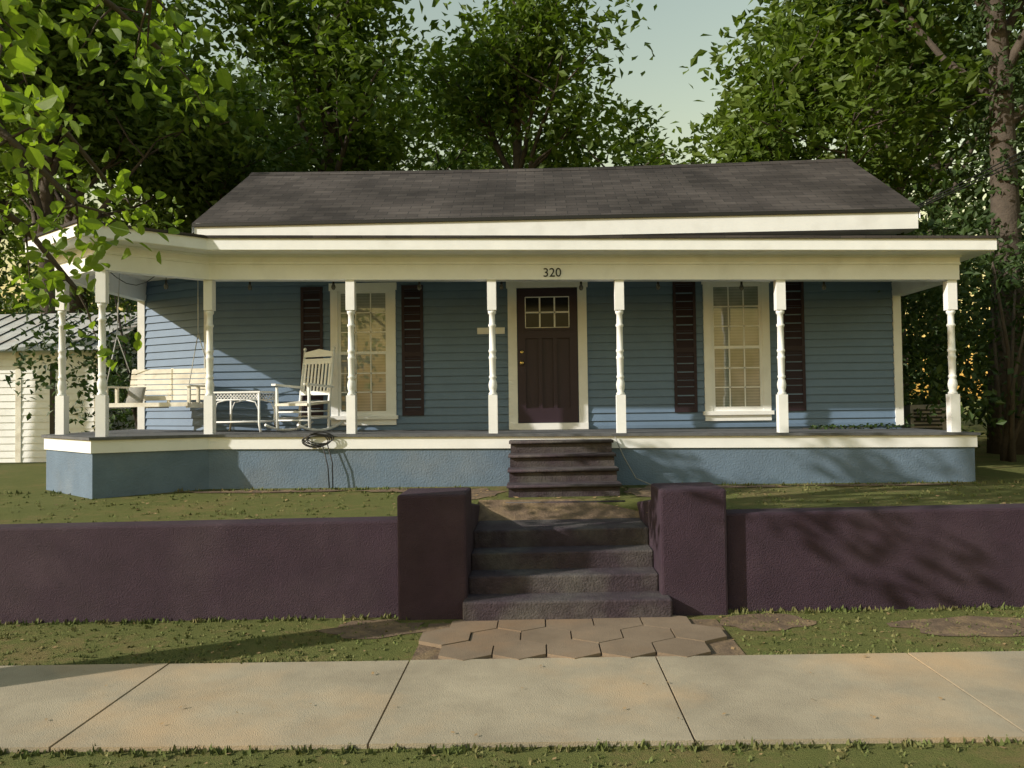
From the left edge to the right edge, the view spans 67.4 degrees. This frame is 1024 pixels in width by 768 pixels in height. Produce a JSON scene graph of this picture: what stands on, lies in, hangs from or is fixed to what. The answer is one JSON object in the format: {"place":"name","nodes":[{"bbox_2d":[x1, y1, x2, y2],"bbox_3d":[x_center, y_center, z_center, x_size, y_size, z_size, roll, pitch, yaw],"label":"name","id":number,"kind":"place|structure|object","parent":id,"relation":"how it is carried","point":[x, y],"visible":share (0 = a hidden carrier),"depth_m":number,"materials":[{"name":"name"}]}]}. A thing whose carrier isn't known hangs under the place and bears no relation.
{"place":"outdoors","nodes":[
{"label":"outdoors","id":0,"kind":"place"},
{"bbox_2d":[0,651,1023,752],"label":"sidewalk","id":1,"kind":"structure","parent":0,"point":[566,702],"depth_m":4.96,"materials":[{"name":"concrete"}]},
{"bbox_2d":[0,399,1023,767],"bbox_3d":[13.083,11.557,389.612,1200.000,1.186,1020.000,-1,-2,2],"label":"ground","id":2,"kind":"structure","parent":0,"point":[30,477],"depth_m":6.48,"materials":[{"name":"green plant"}]},
{"bbox_2d":[7,7,44,87],"bbox_3d":[-15.152,-6.317,13.681,11.422,16.546,9.557,-1,-2,2],"label":"tree","id":3,"kind":"object","parent":2,"relation":"on","point":[34,10],"visible":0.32,"depth_m":15.80,"materials":[{"name":"green plant"}]},
{"bbox_2d":[0,272,117,313],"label":"leaves","id":4,"kind":"object","parent":2,"relation":"on","point":[26,307],"visible":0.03,"depth_m":24.17,"materials":[{"name":"green plant"}]},
{"bbox_2d":[0,312,136,462],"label":"shed","id":5,"kind":"structure","parent":2,"relation":"on","point":[21,439],"depth_m":16.34,"materials":[{"name":"white paint"}]},
{"bbox_2d":[110,359,126,429],"bbox_3d":[-8.662,0.575,16.835,0.239,2.290,0.794,-1,-2,2],"label":"shed vine","id":6,"kind":"object","parent":5,"relation":"attached to","point":[118,426],"visible":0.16,"depth_m":16.81,"materials":[{"name":"green plant"}]},
{"bbox_2d":[0,262,136,432],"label":"shrub","id":7,"kind":"object","parent":2,"relation":"on","point":[120,380],"visible":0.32,"depth_m":15.36,"materials":[{"name":"green plant"}]},
{"bbox_2d":[0,193,166,313],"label":"leaves","id":8,"kind":"object","parent":2,"relation":"on","point":[20,246],"visible":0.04,"depth_m":23.09,"materials":[{"name":"green plant"}]},
{"bbox_2d":[0,170,175,313],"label":"leaves","id":9,"kind":"object","parent":2,"relation":"on","point":[29,215],"depth_m":28.38,"materials":[{"name":"green plant"}]},
{"bbox_2d":[0,185,176,312],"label":"leaves","id":10,"kind":"object","parent":2,"relation":"on","point":[3,277],"visible":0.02,"depth_m":35.50,"materials":[{"name":"green plant"}]},
{"bbox_2d":[0,9,215,311],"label":"tree","id":11,"kind":"object","parent":2,"relation":"on","point":[3,201],"visible":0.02,"depth_m":35.07,"materials":[{"name":"green plant"}]},
{"bbox_2d":[0,0,231,370],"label":"street tree","id":12,"kind":"object","parent":2,"relation":"on","point":[20,56],"visible":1,"depth_m":5.71,"materials":[{"name":"green plant"}]},
{"bbox_2d":[2,0,234,312],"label":"tree","id":13,"kind":"object","parent":2,"relation":"on","point":[181,8],"visible":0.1,"depth_m":21.99,"materials":[{"name":"green plant"}]},
{"bbox_2d":[0,0,289,348],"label":"tree","id":14,"kind":"object","parent":2,"relation":"on","point":[93,95],"visible":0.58,"depth_m":18.42,"materials":[{"name":"green plant"}]},
{"bbox_2d":[81,49,347,233],"bbox_3d":[-8.187,-3.832,22.028,7.657,11.835,8.564,-1,-2,2],"label":"tree","id":15,"kind":"object","parent":2,"relation":"on","point":[228,173],"visible":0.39,"depth_m":20.36,"materials":[{"name":"green plant"}]},
{"bbox_2d":[167,0,445,171],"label":"tree","id":16,"kind":"object","parent":2,"relation":"on","point":[335,65],"visible":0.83,"depth_m":22.74,"materials":[{"name":"green plant"}]},
{"bbox_2d":[186,26,427,170],"bbox_3d":[-11.988,-7.731,39.547,17.241,20.651,12.577,-1,-2,2],"label":"tree","id":17,"kind":"object","parent":2,"relation":"on","point":[271,87],"visible":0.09,"depth_m":37.48,"materials":[{"name":"green plant"}]},
{"bbox_2d":[152,120,656,223],"bbox_3d":[-4.197,-4.249,33.254,21.534,12.980,7.139,-1,-2,2],"label":"tree","id":18,"kind":"object","parent":2,"relation":"on","point":[454,161],"visible":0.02,"depth_m":31.31,"materials":[{"name":"green plant"}]},
{"bbox_2d":[295,0,588,170],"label":"tree","id":19,"kind":"object","parent":2,"relation":"on","point":[441,160],"visible":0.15,"depth_m":34.15,"materials":[{"name":"green plant"}]},
{"bbox_2d":[41,428,980,498],"bbox_3d":[-0.140,1.156,11.293,12.650,1.039,3.783,-1,-2,2],"label":"porch base","id":20,"kind":"object","parent":2,"relation":"on","point":[120,463],"visible":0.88,"depth_m":10.24,"materials":[{"name":"blue paint"}]},
{"bbox_2d":[213,391,277,431],"bbox_3d":[-3.995,0.416,11.483,0.831,0.606,0.573,-1,-2,10],"label":"wicker table","id":21,"kind":"object","parent":20,"relation":"on","point":[244,393],"visible":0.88,"depth_m":11.28,"materials":[{"name":"white wicker"}]},
{"bbox_2d":[264,346,343,430],"bbox_3d":[-3.064,0.064,11.385,0.660,1.272,1.062,-1,-2,24],"label":"rocking chair","id":22,"kind":"object","parent":20,"relation":"on","point":[308,392],"visible":0.99,"depth_m":11.54,"materials":[{"name":"white paint"}]},
{"bbox_2d":[302,431,650,487],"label":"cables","id":23,"kind":"object","parent":20,"relation":"on","point":[315,445],"visible":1,"depth_m":10.30,"materials":[{"name":"black rubber"}]},
{"bbox_2d":[55,270,960,436],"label":"porch columns","id":24,"kind":"structure","parent":20,"relation":"on","point":[953,411],"depth_m":10.45,"materials":[{"name":"white wood"}]},
{"bbox_2d":[23,219,999,300],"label":"porch roof","id":25,"kind":"structure","parent":24,"relation":"on","point":[907,264],"depth_m":10.31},
{"bbox_2d":[106,273,206,408],"bbox_3d":[-5.345,-0.666,11.633,1.445,2.060,0.854,-1,-2,2],"label":"porch swing","id":26,"kind":"object","parent":25,"relation":"hanging from","point":[136,397],"visible":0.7,"depth_m":11.82,"materials":[{"name":"white wood"}]},
{"bbox_2d":[110,272,825,290],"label":"string lights","id":27,"kind":"object","parent":25,"relation":"hanging from","point":[501,287],"visible":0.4,"depth_m":11.16,"materials":[{"name":"black plastic"}]},
{"bbox_2d":[544,268,560,276],"bbox_3d":[0.548,-1.518,10.438,0.239,0.119,0.008,-1,-2,2],"label":"house number","id":28,"kind":"object","parent":25,"relation":"attached to","point":[551,275],"visible":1,"depth_m":10.43,"materials":[{"name":"black metal"}]},
{"bbox_2d":[802,423,914,429],"bbox_3d":[5.192,0.647,11.556,1.598,0.147,0.409,-1,-2,5],"label":"deck ivy","id":29,"kind":"object","parent":20,"relation":"on","point":[833,426],"visible":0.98,"depth_m":11.53,"materials":[{"name":"green plant"}]},
{"bbox_2d":[0,482,1023,623],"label":"retaining wall","id":30,"kind":"structure","parent":2,"relation":"on","point":[713,555],"depth_m":7.05,"materials":[{"name":"paint"}]},
{"bbox_2d":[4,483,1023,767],"bbox_3d":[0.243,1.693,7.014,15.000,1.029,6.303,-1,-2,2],"label":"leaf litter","id":31,"kind":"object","parent":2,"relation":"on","point":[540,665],"visible":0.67,"depth_m":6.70,"materials":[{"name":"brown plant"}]},
{"bbox_2d":[145,234,903,429],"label":"house","id":32,"kind":"structure","parent":2,"relation":"on","point":[853,353],"depth_m":12.01,"materials":[{"name":"blue wood"}]},
{"bbox_2d":[329,282,773,429],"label":"windows and trim","id":33,"kind":"structure","parent":32,"relation":"attached to","point":[737,363],"depth_m":11.94,"materials":[{"name":"white paint"}]},
{"bbox_2d":[517,288,578,422],"bbox_3d":[0.555,-0.450,11.937,0.930,2.090,0.133,-1,-2,2],"label":"front door","id":34,"kind":"structure","parent":33,"relation":"attached to","point":[547,356],"depth_m":11.98,"materials":[{"name":"brown wood"}]},
{"bbox_2d":[300,282,806,415],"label":"shutters","id":35,"kind":"object","parent":32,"relation":"attached to","point":[794,348],"visible":0.81,"depth_m":11.93,"materials":[{"name":"black wood"}]},
{"bbox_2d":[192,158,919,234],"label":"roof","id":36,"kind":"structure","parent":32,"relation":"on","point":[848,196],"depth_m":12.25,"materials":[{"name":"grey"}]},
{"bbox_2d":[917,150,1023,207],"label":"power lines","id":37,"kind":"object","parent":32,"relation":"attached to","point":[926,203],"visible":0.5,"depth_m":13.72,"materials":[{"name":"black rubber"}]},
{"bbox_2d":[384,0,726,168],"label":"tree","id":38,"kind":"object","parent":2,"relation":"on","point":[521,83],"visible":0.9,"depth_m":24.95,"materials":[{"name":"green plant"}]},
{"bbox_2d":[506,439,624,502],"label":"porch steps","id":39,"kind":"structure","parent":2,"relation":"on","point":[563,468],"depth_m":9.37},
{"bbox_2d":[462,518,671,621],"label":"steps","id":40,"kind":"structure","parent":2,"relation":"on","point":[564,569],"depth_m":7.28,"materials":[{"name":"grey concrete"}]},
{"bbox_2d":[411,615,745,660],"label":"hex pavers","id":41,"kind":"object","parent":2,"relation":"on","point":[655,637],"visible":0.88,"depth_m":6.24,"materials":[{"name":"concrete"}]},
{"bbox_2d":[179,483,1023,638],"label":"dirt patches","id":42,"kind":"object","parent":2,"relation":"on","point":[491,510],"visible":0.71,"depth_m":6.89,"materials":[{"name":"brown soil"}]},
{"bbox_2d":[591,99,707,165],"bbox_3d":[7.148,-5.869,37.531,9.236,16.320,9.163,0,-2,-13],"label":"tree","id":43,"kind":"object","parent":2,"relation":"on","point":[636,130],"visible":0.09,"depth_m":37.36,"materials":[{"name":"green plant"}]},
{"bbox_2d":[680,0,995,198],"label":"tree","id":44,"kind":"object","parent":2,"relation":"on","point":[818,84],"visible":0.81,"depth_m":17.58,"materials":[{"name":"green plant"}]},
{"bbox_2d":[726,0,1023,399],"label":"tree","id":45,"kind":"object","parent":2,"relation":"on","point":[961,50],"visible":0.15,"depth_m":22.14,"materials":[{"name":"green plant"}]},
{"bbox_2d":[759,0,1023,454],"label":"ivy tree","id":46,"kind":"object","parent":2,"relation":"on","point":[1005,207],"visible":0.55,"depth_m":15.21,"materials":[{"name":"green plant"}]},
{"bbox_2d":[800,0,1023,403],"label":"tree","id":47,"kind":"object","parent":2,"relation":"on","point":[975,139],"visible":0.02,"depth_m":33.93,"materials":[{"name":"green plant"}]},
{"bbox_2d":[804,118,1023,431],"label":"tree","id":48,"kind":"object","parent":2,"relation":"on","point":[946,176],"visible":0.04,"depth_m":24.04,"materials":[{"name":"green plant"}]},
{"bbox_2d":[902,404,946,429],"bbox_3d":[6.840,0.771,12.805,0.700,0.850,0.715,-1,-2,2],"label":"ac unit","id":49,"kind":"object","parent":2,"relation":"on","point":[908,410],"visible":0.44,"depth_m":12.47,"materials":[{"name":"metal"}]},
{"bbox_2d":[847,114,1023,395],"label":"foliage","id":50,"kind":"object","parent":2,"relation":"on","point":[959,179],"visible":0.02,"depth_m":31.16,"materials":[{"name":"green plant"}]},
{"bbox_2d":[886,176,990,413],"bbox_3d":[7.814,-1.541,17.441,7.103,6.418,4.047,-1,-2,2],"label":"foliage","id":51,"kind":"object","parent":2,"relation":"on","point":[935,205],"visible":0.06,"depth_m":17.35,"materials":[{"name":"green plant"}]},
{"bbox_2d":[878,177,1023,461],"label":"tree","id":52,"kind":"object","parent":2,"relation":"on","point":[1011,423],"visible":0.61,"depth_m":13.11,"materials":[{"name":"green plant"}]},
{"bbox_2d":[889,69,1023,423],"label":"foliage","id":53,"kind":"object","parent":2,"relation":"on","point":[976,191],"visible":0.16,"depth_m":18.09,"materials":[{"name":"green plant"}]},
{"bbox_2d":[935,230,989,390],"bbox_3d":[17.010,-1.828,21.472,10.563,6.986,4.441,-1,-2,2],"label":"foliage","id":54,"kind":"object","parent":2,"relation":"on","point":[972,341],"visible":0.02,"depth_m":22.28,"materials":[{"name":"green plant"}]},
{"bbox_2d":[956,0,1023,427],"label":"trunk ivy","id":55,"kind":"object","parent":2,"relation":"on","point":[998,6],"visible":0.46,"depth_m":15.17,"materials":[{"name":"green plant"}]},
{"bbox_2d":[984,0,1023,66],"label":"tree","id":56,"kind":"object","parent":2,"relation":"on","point":[1021,18],"visible":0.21,"depth_m":21.91,"materials":[{"name":"green plant"}]},
{"bbox_2d":[0,0,1023,398],"label":"sky","id":57,"kind":"structure","parent":0,"point":[677,27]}
]}

